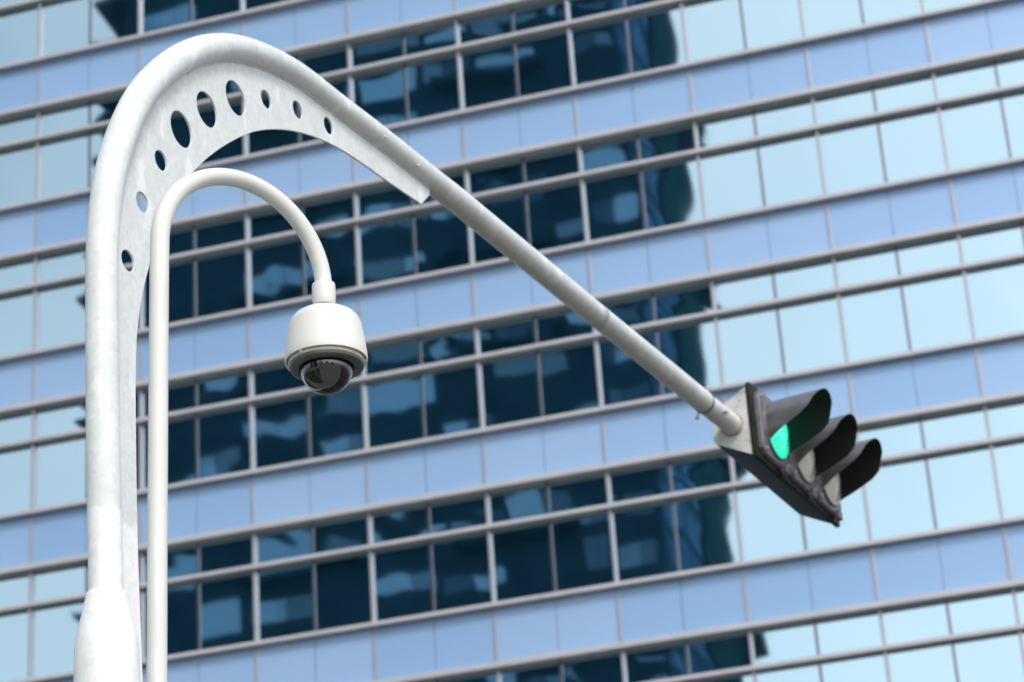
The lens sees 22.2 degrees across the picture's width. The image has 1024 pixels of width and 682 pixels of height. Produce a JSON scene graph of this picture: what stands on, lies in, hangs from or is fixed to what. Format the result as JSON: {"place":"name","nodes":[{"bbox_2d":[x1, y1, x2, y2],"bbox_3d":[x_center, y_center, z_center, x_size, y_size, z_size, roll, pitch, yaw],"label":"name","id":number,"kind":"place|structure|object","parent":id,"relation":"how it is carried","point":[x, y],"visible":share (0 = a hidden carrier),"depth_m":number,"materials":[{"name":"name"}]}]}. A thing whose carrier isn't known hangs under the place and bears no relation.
{"place":"outdoors","nodes":[
{"label":"outdoors","id":0,"kind":"place"},
{"bbox_2d":[0,0,1023,681],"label":"office building","id":1,"kind":"structure","parent":0,"point":[490,462],"depth_m":57.10,"materials":[{"name":"blue glass"}]},
{"bbox_2d":[0,610,27,681],"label":"tall window","id":2,"kind":"structure","parent":1,"relation":"in","point":[14,625],"depth_m":58.06,"materials":[{"name":"blue glass"}]},
{"bbox_2d":[0,446,30,514],"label":"tall window","id":3,"kind":"structure","parent":1,"relation":"in","point":[15,464],"depth_m":59.79,"materials":[{"name":"blue glass"}]},
{"bbox_2d":[0,411,31,443],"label":"upper window","id":4,"kind":"structure","parent":1,"relation":"in","point":[14,427],"depth_m":60.36,"materials":[{"name":"blue glass"}]},
{"bbox_2d":[0,290,33,355],"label":"tall window","id":5,"kind":"structure","parent":1,"relation":"in","point":[16,310],"depth_m":61.52,"materials":[{"name":"blue glass"}]},
{"bbox_2d":[0,144,35,206],"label":"tall window","id":6,"kind":"structure","parent":1,"relation":"in","point":[17,165],"depth_m":63.24,"materials":[{"name":"blue glass"}]},
{"bbox_2d":[0,5,37,64],"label":"tall window","id":7,"kind":"structure","parent":1,"relation":"in","point":[18,28],"depth_m":64.98,"materials":[{"name":"blue glass"}]},
{"bbox_2d":[32,600,84,676],"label":"tall window","id":8,"kind":"structure","parent":1,"relation":"in","point":[55,627],"depth_m":57.83,"materials":[{"name":"blue glass"}]},
{"bbox_2d":[33,563,84,601],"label":"upper window","id":9,"kind":"structure","parent":1,"relation":"in","point":[68,580],"depth_m":58.37,"materials":[{"name":"blue glass"}]},
{"bbox_2d":[35,435,85,507],"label":"tall window","id":10,"kind":"structure","parent":1,"relation":"in","point":[60,465],"depth_m":59.52,"materials":[{"name":"blue glass"}]},
{"bbox_2d":[37,280,84,348],"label":"tall window","id":11,"kind":"structure","parent":1,"relation":"in","point":[61,308],"depth_m":61.23,"materials":[{"name":"blue glass"}]},
{"bbox_2d":[36,401,85,436],"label":"upper window","id":12,"kind":"structure","parent":1,"relation":"in","point":[72,416],"depth_m":60.08,"materials":[{"name":"blue glass"}]},
{"bbox_2d":[38,247,85,281],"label":"upper window","id":13,"kind":"structure","parent":1,"relation":"in","point":[71,262],"depth_m":61.80,"materials":[{"name":"blue glass"}]},
{"bbox_2d":[40,133,87,197],"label":"tall window","id":14,"kind":"structure","parent":1,"relation":"in","point":[63,161],"depth_m":62.96,"materials":[{"name":"blue glass"}]},
{"bbox_2d":[41,102,87,134],"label":"upper window","id":15,"kind":"structure","parent":1,"relation":"in","point":[76,115],"depth_m":63.52,"materials":[{"name":"blue glass"}]},
{"bbox_2d":[42,0,88,55],"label":"tall window","id":16,"kind":"structure","parent":1,"relation":"in","point":[65,23],"depth_m":64.66,"materials":[{"name":"blue glass"}]},
{"bbox_2d":[92,0,137,43],"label":"tall window","id":17,"kind":"structure","parent":1,"relation":"in","point":[111,19],"depth_m":64.28,"materials":[{"name":"blue glass"}]},
{"bbox_2d":[142,0,189,32],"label":"tall window","id":18,"kind":"structure","parent":1,"relation":"in","point":[156,14],"depth_m":63.89,"materials":[{"name":"blue glass"}]},
{"bbox_2d":[143,258,193,327],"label":"tall window","id":19,"kind":"structure","parent":1,"relation":"in","point":[180,272],"depth_m":60.57,"materials":[{"name":"blue glass"}]},
{"bbox_2d":[143,380,194,416],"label":"upper window","id":20,"kind":"structure","parent":1,"relation":"in","point":[181,396],"depth_m":59.41,"materials":[{"name":"blue glass"}]},
{"bbox_2d":[143,415,195,488],"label":"tall window","id":21,"kind":"structure","parent":1,"relation":"in","point":[181,431],"depth_m":58.85,"materials":[{"name":"blue glass"}]},
{"bbox_2d":[144,544,196,582],"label":"upper window","id":22,"kind":"structure","parent":1,"relation":"in","point":[181,561],"depth_m":57.68,"materials":[{"name":"blue glass"}]},
{"bbox_2d":[144,581,197,658],"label":"tall window","id":23,"kind":"structure","parent":1,"relation":"in","point":[182,624],"depth_m":57.12,"materials":[{"name":"blue glass"}]},
{"bbox_2d":[195,215,244,249],"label":"upper window","id":24,"kind":"structure","parent":1,"relation":"in","point":[232,229],"depth_m":60.86,"materials":[{"name":"blue glass"}]},
{"bbox_2d":[198,99,242,164],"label":"tall window","id":25,"kind":"structure","parent":1,"relation":"in","point":[234,148],"depth_m":61.79,"materials":[{"name":"blue glass"}]},
{"bbox_2d":[196,248,246,317],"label":"tall window","id":26,"kind":"structure","parent":1,"relation":"in","point":[220,277],"depth_m":60.30,"materials":[{"name":"blue glass"}]},
{"bbox_2d":[198,370,248,406],"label":"upper window","id":27,"kind":"structure","parent":1,"relation":"in","point":[230,386],"depth_m":59.15,"materials":[{"name":"blue glass"}]},
{"bbox_2d":[198,405,249,478],"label":"tall window","id":28,"kind":"structure","parent":1,"relation":"in","point":[223,435],"depth_m":58.57,"materials":[{"name":"blue glass"}]},
{"bbox_2d":[200,534,251,572],"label":"upper window","id":29,"kind":"structure","parent":1,"relation":"in","point":[233,552],"depth_m":57.43,"materials":[{"name":"blue glass"}]},
{"bbox_2d":[200,572,253,649],"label":"tall window","id":30,"kind":"structure","parent":1,"relation":"in","point":[227,611],"depth_m":56.85,"materials":[{"name":"blue glass"}]},
{"bbox_2d":[247,94,297,154],"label":"tall window","id":31,"kind":"structure","parent":1,"relation":"in","point":[263,140],"depth_m":61.52,"materials":[{"name":"blue glass"}]},
{"bbox_2d":[249,203,299,238],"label":"upper window","id":32,"kind":"structure","parent":1,"relation":"in","point":[266,222],"depth_m":60.57,"materials":[{"name":"blue glass"}]},
{"bbox_2d":[249,237,302,306],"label":"tall window","id":33,"kind":"structure","parent":1,"relation":"in","point":[275,267],"depth_m":59.98,"materials":[{"name":"blue glass"}]},
{"bbox_2d":[252,363,305,396],"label":"upper window","id":34,"kind":"structure","parent":1,"relation":"in","point":[272,378],"depth_m":58.85,"materials":[{"name":"blue glass"}]},
{"bbox_2d":[253,394,307,468],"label":"tall window","id":35,"kind":"structure","parent":1,"relation":"in","point":[280,425],"depth_m":58.26,"materials":[{"name":"blue glass"}]},
{"bbox_2d":[256,524,310,562],"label":"upper window","id":36,"kind":"structure","parent":1,"relation":"in","point":[290,542],"depth_m":57.10,"materials":[{"name":"blue glass"}]},
{"bbox_2d":[257,562,313,639],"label":"tall window","id":37,"kind":"structure","parent":1,"relation":"in","point":[285,597],"depth_m":56.54,"materials":[{"name":"blue glass"}]},
{"bbox_2d":[298,45,347,74],"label":"upper window","id":38,"kind":"structure","parent":1,"relation":"in","point":[331,59],"depth_m":61.94,"materials":[{"name":"blue glass"}]},
{"bbox_2d":[303,192,353,226],"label":"upper window","id":39,"kind":"structure","parent":1,"relation":"in","point":[339,207],"depth_m":60.23,"materials":[{"name":"blue glass"}]},
{"bbox_2d":[304,226,356,295],"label":"tall window","id":40,"kind":"structure","parent":1,"relation":"in","point":[338,245],"depth_m":59.66,"materials":[{"name":"blue glass"}]},
{"bbox_2d":[309,384,363,458],"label":"tall window","id":41,"kind":"structure","parent":1,"relation":"in","point":[336,420],"depth_m":57.93,"materials":[{"name":"blue glass"}]},
{"bbox_2d":[313,514,367,553],"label":"upper window","id":42,"kind":"structure","parent":1,"relation":"in","point":[349,532],"depth_m":56.80,"materials":[{"name":"blue glass"}]},
{"bbox_2d":[315,552,371,630],"bbox_3d":[-3.631,5.427,56.206,1.283,1.718,0.002,-11,-26,14],"label":"tall window","id":43,"kind":"structure","parent":1,"relation":"in","point":[342,583],"depth_m":56.22,"materials":[{"name":"blue glass"}]},
{"bbox_2d":[351,33,401,66],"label":"upper window","id":44,"kind":"structure","parent":1,"relation":"in","point":[388,47],"depth_m":61.62,"materials":[{"name":"blue glass"}]},
{"bbox_2d":[352,65,405,125],"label":"tall window","id":45,"kind":"structure","parent":1,"relation":"in","point":[380,93],"depth_m":61.10,"materials":[{"name":"blue glass"}]},
{"bbox_2d":[357,185,409,216],"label":"upper window","id":46,"kind":"structure","parent":1,"relation":"in","point":[386,198],"depth_m":59.92,"materials":[{"name":"blue glass"}]},
{"bbox_2d":[359,214,413,285],"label":"tall window","id":47,"kind":"structure","parent":1,"relation":"in","point":[386,247],"depth_m":59.35,"materials":[{"name":"blue glass"}]},
{"bbox_2d":[365,338,418,375],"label":"upper window","id":48,"kind":"structure","parent":1,"relation":"in","point":[402,354],"depth_m":58.19,"materials":[{"name":"blue glass"}]},
{"bbox_2d":[365,373,422,447],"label":"tall window","id":49,"kind":"structure","parent":1,"relation":"in","point":[393,405],"depth_m":57.62,"materials":[{"name":"blue glass"}]},
{"bbox_2d":[371,504,427,543],"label":"upper window","id":50,"kind":"structure","parent":1,"relation":"in","point":[406,522],"depth_m":56.48,"materials":[{"name":"blue glass"}]},
{"bbox_2d":[373,542,431,620],"bbox_3d":[-2.348,5.186,55.890,1.283,1.718,0.004,-11,-26,14],"label":"tall window","id":51,"kind":"structure","parent":1,"relation":"in","point":[402,582],"depth_m":55.90,"materials":[{"name":"blue glass"}]},
{"bbox_2d":[404,21,455,55],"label":"upper window","id":52,"kind":"structure","parent":1,"relation":"in","point":[439,36],"depth_m":61.31,"materials":[{"name":"blue glass"}]},
{"bbox_2d":[406,53,459,120],"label":"tall window","id":53,"kind":"structure","parent":1,"relation":"in","point":[432,83],"depth_m":60.74,"materials":[{"name":"blue glass"}]},
{"bbox_2d":[414,208,469,274],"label":"tall window","id":54,"kind":"structure","parent":1,"relation":"in","point":[441,238],"depth_m":59.00,"materials":[{"name":"blue glass"}]},
{"bbox_2d":[421,327,475,364],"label":"upper window","id":55,"kind":"structure","parent":1,"relation":"in","point":[455,344],"depth_m":57.88,"materials":[{"name":"blue glass"}]},
{"bbox_2d":[423,363,479,437],"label":"tall window","id":56,"kind":"structure","parent":1,"relation":"in","point":[451,400],"depth_m":57.31,"materials":[{"name":"blue glass"}]},
{"bbox_2d":[430,494,486,533],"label":"upper window","id":57,"kind":"structure","parent":1,"relation":"in","point":[470,511],"depth_m":56.16,"materials":[{"name":"blue glass"}]},
{"bbox_2d":[432,532,491,610],"bbox_3d":[-1.065,4.945,55.575,1.283,1.718,0.002,-11,-26,13],"label":"tall window","id":58,"kind":"structure","parent":1,"relation":"in","point":[461,571],"depth_m":55.59,"materials":[{"name":"blue glass"}]},
{"bbox_2d":[458,9,510,43],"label":"upper window","id":59,"kind":"structure","parent":1,"relation":"in","point":[498,23],"depth_m":61.00,"materials":[{"name":"blue glass"}]},
{"bbox_2d":[460,41,515,108],"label":"tall window","id":60,"kind":"structure","parent":1,"relation":"in","point":[488,75],"depth_m":60.43,"materials":[{"name":"blue glass"}]},
{"bbox_2d":[468,158,522,194],"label":"upper window","id":61,"kind":"structure","parent":1,"relation":"in","point":[508,173],"depth_m":59.28,"materials":[{"name":"blue glass"}]},
{"bbox_2d":[472,192,526,262],"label":"tall window","id":62,"kind":"structure","parent":1,"relation":"in","point":[510,209],"depth_m":58.73,"materials":[{"name":"blue glass"}]},
{"bbox_2d":[478,316,534,353],"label":"upper window","id":63,"kind":"structure","parent":1,"relation":"in","point":[519,332],"depth_m":57.57,"materials":[{"name":"blue glass"}]},
{"bbox_2d":[480,352,539,426],"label":"tall window","id":64,"kind":"structure","parent":1,"relation":"in","point":[510,394],"depth_m":56.99,"materials":[{"name":"blue glass"}]},
{"bbox_2d":[489,483,547,522],"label":"upper window","id":65,"kind":"structure","parent":1,"relation":"in","point":[528,501],"depth_m":55.85,"materials":[{"name":"blue glass"}]},
{"bbox_2d":[491,521,552,601],"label":"tall window","id":66,"kind":"structure","parent":1,"relation":"in","point":[521,554],"depth_m":55.27,"materials":[{"name":"blue glass"}]},
{"bbox_2d":[500,661,559,681],"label":"upper window","id":67,"kind":"structure","parent":1,"relation":"in","point":[546,672],"depth_m":54.18,"materials":[{"name":"blue glass"}]},
{"bbox_2d":[513,0,565,31],"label":"upper window","id":68,"kind":"structure","parent":1,"relation":"in","point":[549,12],"depth_m":60.68,"materials":[{"name":"blue glass"}]},
{"bbox_2d":[515,29,571,96],"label":"tall window","id":69,"kind":"structure","parent":1,"relation":"in","point":[543,61],"depth_m":60.12,"materials":[{"name":"blue glass"}]},
{"bbox_2d":[524,146,578,182],"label":"upper window","id":70,"kind":"structure","parent":1,"relation":"in","point":[548,165],"depth_m":58.96,"materials":[{"name":"blue glass"}]},
{"bbox_2d":[527,180,584,250],"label":"tall window","id":71,"kind":"structure","parent":1,"relation":"in","point":[555,213],"depth_m":58.40,"materials":[{"name":"blue glass"}]},
{"bbox_2d":[536,309,592,342],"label":"upper window","id":72,"kind":"structure","parent":1,"relation":"in","point":[561,324],"depth_m":57.26,"materials":[{"name":"blue glass"}]},
{"bbox_2d":[539,341,598,416],"bbox_3d":[1.245,0.858,56.660,1.283,1.718,0.002,-11,-26,14],"label":"tall window","id":73,"kind":"structure","parent":1,"relation":"in","point":[568,374],"depth_m":56.67,"materials":[{"name":"blue glass"}]},
{"bbox_2d":[549,473,607,512],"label":"upper window","id":74,"kind":"structure","parent":1,"relation":"in","point":[585,491],"depth_m":55.52,"materials":[{"name":"blue glass"}]},
{"bbox_2d":[552,511,613,591],"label":"tall window","id":75,"kind":"structure","parent":1,"relation":"in","point":[581,544],"depth_m":54.96,"materials":[{"name":"blue glass"}]},
{"bbox_2d":[562,652,622,681],"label":"upper window","id":76,"kind":"structure","parent":1,"relation":"in","point":[604,667],"depth_m":53.84,"materials":[{"name":"blue glass"}]},
{"bbox_2d":[571,17,628,85],"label":"tall window","id":77,"kind":"structure","parent":1,"relation":"in","point":[599,49],"depth_m":59.80,"materials":[{"name":"blue glass"}]},
{"bbox_2d":[581,135,637,171],"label":"upper window","id":78,"kind":"structure","parent":1,"relation":"in","point":[621,150],"depth_m":58.64,"materials":[{"name":"blue glass"}]},
{"bbox_2d":[584,169,643,240],"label":"tall window","id":79,"kind":"structure","parent":1,"relation":"in","point":[613,201],"depth_m":58.09,"materials":[{"name":"blue glass"}]},
{"bbox_2d":[597,293,652,331],"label":"upper window","id":80,"kind":"structure","parent":1,"relation":"in","point":[635,310],"depth_m":56.90,"materials":[{"name":"blue glass"}]},
{"bbox_2d":[598,329,659,405],"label":"tall window","id":81,"kind":"structure","parent":1,"relation":"in","point":[623,379],"depth_m":56.32,"materials":[{"name":"blue glass"}]},
{"bbox_2d":[609,462,669,502],"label":"upper window","id":82,"kind":"structure","parent":1,"relation":"in","point":[649,480],"depth_m":55.21,"materials":[{"name":"blue glass"}]},
{"bbox_2d":[612,500,676,581],"bbox_3d":[2.783,4.222,54.629,1.283,1.718,0.002,-11,-26,14],"label":"tall window","id":83,"kind":"structure","parent":1,"relation":"in","point":[643,534],"depth_m":54.64,"materials":[{"name":"blue glass"}]},
{"bbox_2d":[624,642,686,681],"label":"upper window","id":84,"kind":"structure","parent":1,"relation":"in","point":[665,661],"depth_m":53.49,"materials":[{"name":"blue glass"}]},
{"bbox_2d":[627,5,685,73],"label":"tall window","id":85,"kind":"structure","parent":1,"relation":"in","point":[656,40],"depth_m":59.48,"materials":[{"name":"blue glass"}]},
{"bbox_2d":[638,123,694,159],"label":"upper window","id":86,"kind":"structure","parent":1,"relation":"in","point":[680,138],"depth_m":58.33,"materials":[{"name":"blue glass"}]},
{"bbox_2d":[642,157,702,228],"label":"tall window","id":87,"kind":"structure","parent":1,"relation":"in","point":[672,196],"depth_m":57.76,"materials":[{"name":"blue glass"}]},
{"bbox_2d":[654,282,712,320],"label":"upper window","id":88,"kind":"structure","parent":1,"relation":"in","point":[693,299],"depth_m":56.62,"materials":[{"name":"blue glass"}]},
{"bbox_2d":[657,318,720,394],"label":"tall window","id":89,"kind":"structure","parent":1,"relation":"in","point":[692,347],"depth_m":56.10,"materials":[{"name":"blue glass"}]},
{"bbox_2d":[670,452,730,491],"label":"upper window","id":90,"kind":"structure","parent":1,"relation":"in","point":[712,469],"depth_m":54.90,"materials":[{"name":"blue glass"}]},
{"bbox_2d":[674,490,739,570],"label":"tall window","id":91,"kind":"structure","parent":1,"relation":"in","point":[706,524],"depth_m":54.33,"materials":[{"name":"blue glass"}]},
{"bbox_2d":[683,0,743,60],"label":"tall window","id":92,"kind":"structure","parent":1,"relation":"in","point":[713,27],"depth_m":59.16,"materials":[{"name":"blue glass"}]},
{"bbox_2d":[688,632,750,674],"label":"upper window","id":93,"kind":"structure","parent":1,"relation":"in","point":[729,651],"depth_m":53.18,"materials":[{"name":"blue glass"}]},
{"bbox_2d":[696,111,754,147],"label":"upper window","id":94,"kind":"structure","parent":1,"relation":"in","point":[739,126],"depth_m":58.02,"materials":[{"name":"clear glass"}]},
{"bbox_2d":[700,145,762,217],"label":"tall window","id":95,"kind":"structure","parent":1,"relation":"in","point":[730,178],"depth_m":57.45,"materials":[{"name":"blue glass"}]},
{"bbox_2d":[713,270,773,309],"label":"upper window","id":96,"kind":"structure","parent":1,"relation":"in","point":[757,287],"depth_m":56.30,"materials":[{"name":"blue glass"}]},
{"bbox_2d":[717,307,782,383],"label":"tall window","id":97,"kind":"structure","parent":1,"relation":"in","point":[749,341],"depth_m":55.73,"materials":[{"name":"blue glass"}]},
{"bbox_2d":[736,485,803,560],"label":"tall window","id":98,"kind":"structure","parent":1,"relation":"in","point":[769,527],"depth_m":53.97,"materials":[{"name":"blue glass"}]},
{"bbox_2d":[742,0,802,48],"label":"tall window","id":99,"kind":"structure","parent":1,"relation":"in","point":[767,22],"depth_m":58.77,"materials":[{"name":"blue glass"}]},
{"bbox_2d":[755,98,813,135],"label":"upper window","id":100,"kind":"structure","parent":1,"relation":"in","point":[798,114],"depth_m":57.71,"materials":[{"name":"blue glass"}]},
{"bbox_2d":[752,621,816,664],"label":"upper window","id":101,"kind":"structure","parent":1,"relation":"in","point":[794,641],"depth_m":52.86,"materials":[{"name":"blue glass"}]},
{"bbox_2d":[756,663,819,681],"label":"tall window","id":102,"kind":"structure","parent":1,"relation":"in","point":[807,672],"depth_m":52.56,"materials":[{"name":"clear glass"}]},
{"bbox_2d":[759,133,822,205],"bbox_3d":[6.120,-3.711,57.113,1.283,1.718,0.002,-11,-26,14],"label":"tall window","id":103,"kind":"structure","parent":1,"relation":"in","point":[790,166],"depth_m":57.13,"materials":[{"name":"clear glass"}]},
{"bbox_2d":[774,259,834,297],"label":"upper window","id":104,"kind":"structure","parent":1,"relation":"in","point":[814,276],"depth_m":55.99,"materials":[{"name":"blue glass"}]},
{"bbox_2d":[779,295,844,372],"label":"tall window","id":105,"kind":"structure","parent":1,"relation":"in","point":[811,329],"depth_m":55.42,"materials":[{"name":"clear glass"}]},
{"bbox_2d":[801,0,861,36],"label":"tall window","id":106,"kind":"structure","parent":1,"relation":"in","point":[820,16],"depth_m":58.39,"materials":[{"name":"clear glass"}]},
{"bbox_2d":[804,487,868,550],"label":"tall window","id":107,"kind":"structure","parent":1,"relation":"in","point":[853,526],"depth_m":53.51,"materials":[{"name":"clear glass"}]},
{"bbox_2d":[814,86,874,123],"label":"upper window","id":108,"kind":"structure","parent":1,"relation":"in","point":[856,102],"depth_m":57.38,"materials":[{"name":"blue glass"}]},
{"bbox_2d":[816,611,881,654],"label":"upper window","id":109,"kind":"structure","parent":1,"relation":"in","point":[858,631],"depth_m":52.54,"materials":[{"name":"blue glass"}]},
{"bbox_2d":[819,121,884,193],"bbox_3d":[7.403,-3.952,56.798,1.283,1.718,0.003,-11,-26,14],"label":"tall window","id":110,"kind":"structure","parent":1,"relation":"in","point":[851,155],"depth_m":56.83,"materials":[{"name":"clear glass"}]},
{"bbox_2d":[821,653,886,681],"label":"tall window","id":111,"kind":"structure","parent":1,"relation":"in","point":[866,668],"depth_m":52.21,"materials":[{"name":"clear glass"}]},
{"bbox_2d":[835,247,897,286],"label":"upper window","id":112,"kind":"structure","parent":1,"relation":"in","point":[878,264],"depth_m":55.67,"materials":[{"name":"blue glass"}]},
{"bbox_2d":[840,284,908,361],"bbox_3d":[7.659,-0.347,55.083,1.283,1.718,0.004,-11,-26,14],"label":"tall window","id":113,"kind":"structure","parent":1,"relation":"in","point":[874,323],"depth_m":55.10,"materials":[{"name":"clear glass"}]},
{"bbox_2d":[858,418,922,456],"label":"upper window","id":114,"kind":"structure","parent":1,"relation":"in","point":[902,436],"depth_m":53.93,"materials":[{"name":"blue glass"}]},
{"bbox_2d":[862,0,921,23],"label":"tall window","id":115,"kind":"structure","parent":1,"relation":"in","point":[874,10],"depth_m":58.02,"materials":[{"name":"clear glass"}]},
{"bbox_2d":[865,457,933,539],"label":"tall window","id":116,"kind":"structure","parent":1,"relation":"in","point":[898,498],"depth_m":53.37,"materials":[{"name":"blue glass"}]},
{"bbox_2d":[874,74,934,111],"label":"upper window","id":117,"kind":"structure","parent":1,"relation":"in","point":[920,89],"depth_m":57.08,"materials":[{"name":"blue glass"}]},
{"bbox_2d":[879,108,945,181],"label":"tall window","id":118,"kind":"structure","parent":1,"relation":"in","point":[912,142],"depth_m":56.51,"materials":[{"name":"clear glass"}]},
{"bbox_2d":[882,601,948,644],"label":"upper window","id":119,"kind":"structure","parent":1,"relation":"in","point":[928,620],"depth_m":52.24,"materials":[{"name":"blue glass"}]},
{"bbox_2d":[887,642,955,681],"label":"tall window","id":120,"kind":"structure","parent":1,"relation":"in","point":[931,663],"depth_m":51.85,"materials":[{"name":"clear glass"}]},
{"bbox_2d":[897,235,960,274],"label":"upper window","id":121,"kind":"structure","parent":1,"relation":"in","point":[941,252],"depth_m":55.35,"materials":[{"name":"blue glass"}]},
{"bbox_2d":[903,272,972,349],"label":"tall window","id":122,"kind":"structure","parent":1,"relation":"in","point":[936,307],"depth_m":54.78,"materials":[{"name":"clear glass"}]},
{"bbox_2d":[922,407,987,448],"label":"upper window","id":123,"kind":"structure","parent":1,"relation":"in","point":[968,425],"depth_m":53.63,"materials":[{"name":"blue glass"}]},
{"bbox_2d":[928,446,999,528],"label":"tall window","id":124,"kind":"structure","parent":1,"relation":"in","point":[963,483],"depth_m":53.06,"materials":[{"name":"blue glass"}]},
{"bbox_2d":[935,61,996,99],"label":"upper window","id":125,"kind":"structure","parent":1,"relation":"in","point":[978,77],"depth_m":56.76,"materials":[{"name":"blue glass"}]},
{"bbox_2d":[940,96,1008,169],"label":"tall window","id":126,"kind":"structure","parent":1,"relation":"in","point":[974,133],"depth_m":56.19,"materials":[{"name":"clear glass"}]},
{"bbox_2d":[948,590,1016,633],"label":"upper window","id":127,"kind":"structure","parent":1,"relation":"in","point":[992,610],"depth_m":51.92,"materials":[{"name":"blue glass"}]},
{"bbox_2d":[954,632,1023,681],"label":"tall window","id":128,"kind":"structure","parent":1,"relation":"in","point":[996,658],"depth_m":51.49,"materials":[{"name":"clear glass"}]},
{"bbox_2d":[960,223,1023,262],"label":"upper window","id":129,"kind":"structure","parent":1,"relation":"in","point":[1004,240],"depth_m":55.04,"materials":[{"name":"blue glass"}]},
{"bbox_2d":[966,260,1023,338],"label":"tall window","id":130,"kind":"structure","parent":1,"relation":"in","point":[996,293],"depth_m":54.50,"materials":[{"name":"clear glass"}]},
{"bbox_2d":[987,400,1023,437],"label":"upper window","id":131,"kind":"structure","parent":1,"relation":"in","point":[1005,419],"depth_m":53.38,"materials":[{"name":"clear glass"}]},
{"bbox_2d":[993,440,1023,517],"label":"tall window","id":132,"kind":"structure","parent":1,"relation":"in","point":[1009,457],"depth_m":52.88,"materials":[{"name":"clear glass"}]},
{"bbox_2d":[1002,91,1023,157],"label":"tall window","id":133,"kind":"structure","parent":1,"relation":"in","point":[1013,103],"depth_m":56.03,"materials":[{"name":"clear glass"}]},
{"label":"pavement","id":134,"kind":"structure","parent":0,"visible":0},
{"bbox_2d":[146,168,331,681],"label":"camera pole","id":135,"kind":"object","parent":134,"relation":"on","point":[178,192],"visible":1,"depth_m":7.75,"materials":[{"name":"white metal"}]},
{"bbox_2d":[285,279,367,394],"bbox_3d":[-0.587,-0.010,8.211,0.261,0.379,0.261,5,-27,-18],"label":"security camera","id":136,"kind":"object","parent":135,"relation":"hanging from","point":[325,351],"visible":1,"depth_m":8.11,"materials":[{"name":"beige plastic"}]},
{"bbox_2d":[73,33,742,681],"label":"signal mast","id":137,"kind":"object","parent":134,"relation":"on","point":[177,77],"visible":1,"depth_m":10.69,"materials":[{"name":"metal"}]},
{"bbox_2d":[712,382,881,527],"bbox_3d":[1.932,0.743,17.139,0.710,0.514,1.512,-15,-28,22],"label":"traffic signal","id":138,"kind":"object","parent":137,"relation":"attached to","point":[804,454],"visible":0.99,"depth_m":16.93,"materials":[{"name":"grey metal"}]},
{"bbox_2d":[754,390,790,475],"bbox_3d":[1.680,0.590,16.756,0.053,0.475,0.455,-15,-28,22],"label":"lamp door","id":139,"kind":"structure","parent":138,"relation":"in","point":[761,400],"depth_m":16.61,"materials":[{"name":"grey plastic"}]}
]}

